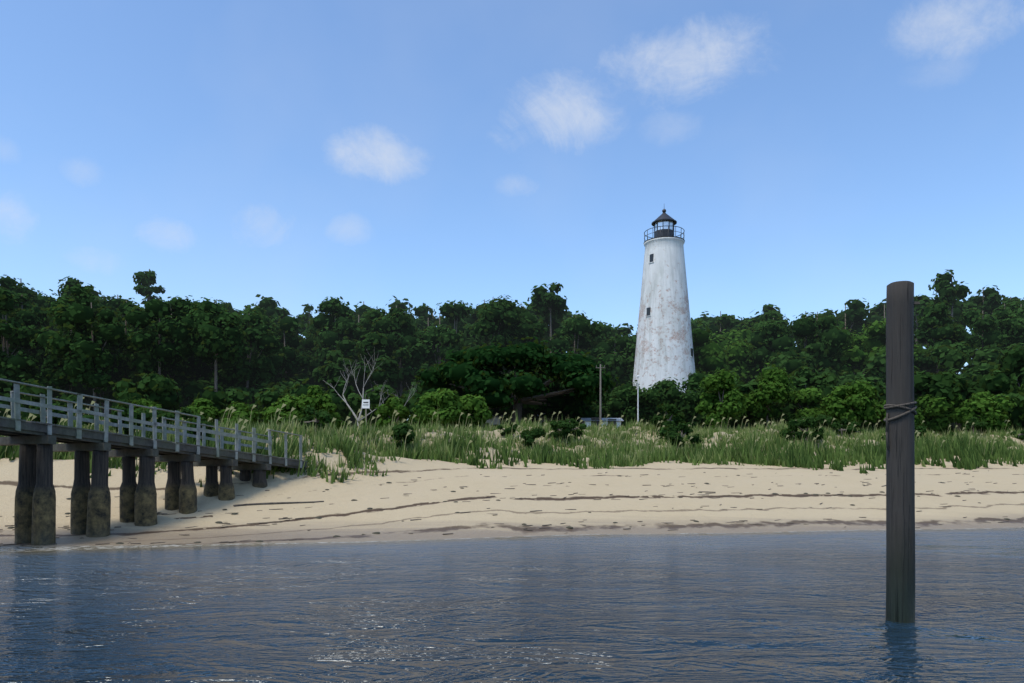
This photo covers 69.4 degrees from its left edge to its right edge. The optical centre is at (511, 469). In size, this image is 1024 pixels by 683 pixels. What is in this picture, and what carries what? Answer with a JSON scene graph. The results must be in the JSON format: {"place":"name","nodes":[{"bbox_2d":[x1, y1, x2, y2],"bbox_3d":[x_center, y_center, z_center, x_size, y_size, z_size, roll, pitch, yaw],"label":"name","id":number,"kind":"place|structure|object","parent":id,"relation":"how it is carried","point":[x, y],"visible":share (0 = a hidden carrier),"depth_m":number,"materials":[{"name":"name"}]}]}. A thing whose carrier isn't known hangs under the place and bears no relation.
{"place":"outdoors","nodes":[
{"label":"outdoors","id":0,"kind":"place"},
{"bbox_2d":[0,527,1023,682],"bbox_3d":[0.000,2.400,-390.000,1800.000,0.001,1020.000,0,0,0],"label":"water","id":1,"kind":"structure","parent":0,"point":[782,607],"depth_m":12.55,"materials":[{"name":"blue liquid"}]},
{"bbox_2d":[884,281,919,622],"bbox_3d":[6.189,0.963,11.800,0.479,7.875,0.474,0,0,-42],"label":"mooring piling","id":2,"kind":"object","parent":1,"relation":"in","point":[900,408],"visible":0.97,"depth_m":11.63,"materials":[{"name":"wood"}]},
{"bbox_2d":[0,426,1023,546],"bbox_3d":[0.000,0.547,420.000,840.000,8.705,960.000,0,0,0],"label":"ground","id":3,"kind":"structure","parent":0,"point":[346,518],"depth_m":32.22,"materials":[{"name":"beige sand"}]},
{"bbox_2d":[0,378,306,545],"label":"pier","id":4,"kind":"structure","parent":3,"relation":"on","point":[35,511],"depth_m":25.94,"materials":[{"name":"grey wood"}]},
{"bbox_2d":[362,400,369,424],"bbox_3d":[-11.937,-3.643,60.480,0.620,4.226,0.131,0,0,0],"label":"warning sign","id":5,"kind":"object","parent":3,"relation":"on","point":[365,404],"visible":0.84,"depth_m":60.42,"materials":[{"name":"white metal"}]},
{"bbox_2d":[328,349,417,427],"bbox_3d":[-11.932,-5.987,62.535,7.636,8.915,2.366,0,0,-22],"label":"dead tree","id":6,"kind":"object","parent":3,"relation":"on","point":[355,416],"visible":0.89,"depth_m":62.14,"materials":[{"name":"grey wood"}]},
{"bbox_2d":[482,415,502,428],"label":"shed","id":7,"kind":"structure","parent":3,"relation":"on","point":[495,421],"depth_m":76.00,"materials":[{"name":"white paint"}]},
{"bbox_2d":[0,397,1012,458],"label":"shrubs","id":8,"kind":"object","parent":3,"relation":"on","point":[334,419],"visible":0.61,"depth_m":51.20,"materials":[{"name":"green plant"}]},
{"bbox_2d":[0,471,1016,545],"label":"beach debris","id":9,"kind":"object","parent":3,"relation":"on","point":[271,503],"visible":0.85,"depth_m":30.35,"materials":[{"name":"brown"}]},
{"bbox_2d":[0,396,1023,486],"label":"dune grass","id":10,"kind":"structure","parent":3,"relation":"on","point":[798,453],"depth_m":48.97,"materials":[{"name":"green plant"}]},
{"bbox_2d":[0,332,1023,432],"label":"understory foliage","id":11,"kind":"object","parent":3,"relation":"on","point":[995,372],"visible":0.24,"depth_m":78.61,"materials":[{"name":"green plant"}]},
{"bbox_2d":[0,369,1023,448],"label":"bushes","id":12,"kind":"object","parent":3,"relation":"on","point":[669,397],"visible":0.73,"depth_m":60.01,"materials":[{"name":"green plant"}]},
{"bbox_2d":[1,269,1023,447],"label":"tree trunks","id":13,"kind":"object","parent":3,"relation":"on","point":[526,400],"visible":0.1,"depth_m":81.09,"materials":[{"name":"brown plant"}]},
{"bbox_2d":[19,318,964,393],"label":"trees","id":14,"kind":"object","parent":13,"relation":"attached to","point":[857,353],"visible":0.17,"depth_m":95.95,"materials":[{"name":"green plant"}]},
{"bbox_2d":[0,269,1023,399],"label":"trees","id":15,"kind":"object","parent":13,"relation":"attached to","point":[192,330],"visible":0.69,"depth_m":93.78,"materials":[{"name":"green plant"}]},
{"bbox_2d":[408,337,619,427],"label":"tree","id":16,"kind":"object","parent":13,"relation":"attached to","point":[496,388],"visible":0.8,"depth_m":67.25,"materials":[{"name":"green plant"}]},
{"bbox_2d":[537,414,559,424],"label":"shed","id":17,"kind":"structure","parent":3,"relation":"on","point":[542,422],"depth_m":78.00,"materials":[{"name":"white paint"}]},
{"bbox_2d":[132,363,1023,434],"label":"shrub foliage","id":18,"kind":"object","parent":3,"relation":"on","point":[774,382],"visible":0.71,"depth_m":68.74,"materials":[{"name":"green plant"}]},
{"bbox_2d":[596,364,604,426],"bbox_3d":[7.654,-6.337,64.000,0.800,5.608,0.200,0,0,0],"label":"mast pole","id":19,"kind":"object","parent":3,"relation":"on","point":[600,407],"visible":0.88,"depth_m":63.94,"materials":[{"name":"grey wood"}]},
{"bbox_2d":[579,417,623,426],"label":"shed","id":20,"kind":"structure","parent":3,"relation":"on","point":[614,421],"depth_m":70.00,"materials":[{"name":"white paint"}]},
{"bbox_2d":[637,375,638,424],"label":"flagpole","id":21,"kind":"object","parent":3,"relation":"on","point":[637,403],"visible":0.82,"depth_m":72.96,"materials":[{"name":"white metal"}]},
{"bbox_2d":[633,209,694,392],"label":"lighthouse","id":22,"kind":"object","parent":3,"relation":"on","point":[664,346],"visible":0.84,"depth_m":86.56,"materials":[{"name":"paint"}]},
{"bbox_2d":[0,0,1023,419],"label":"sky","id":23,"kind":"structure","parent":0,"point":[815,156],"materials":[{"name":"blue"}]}
]}

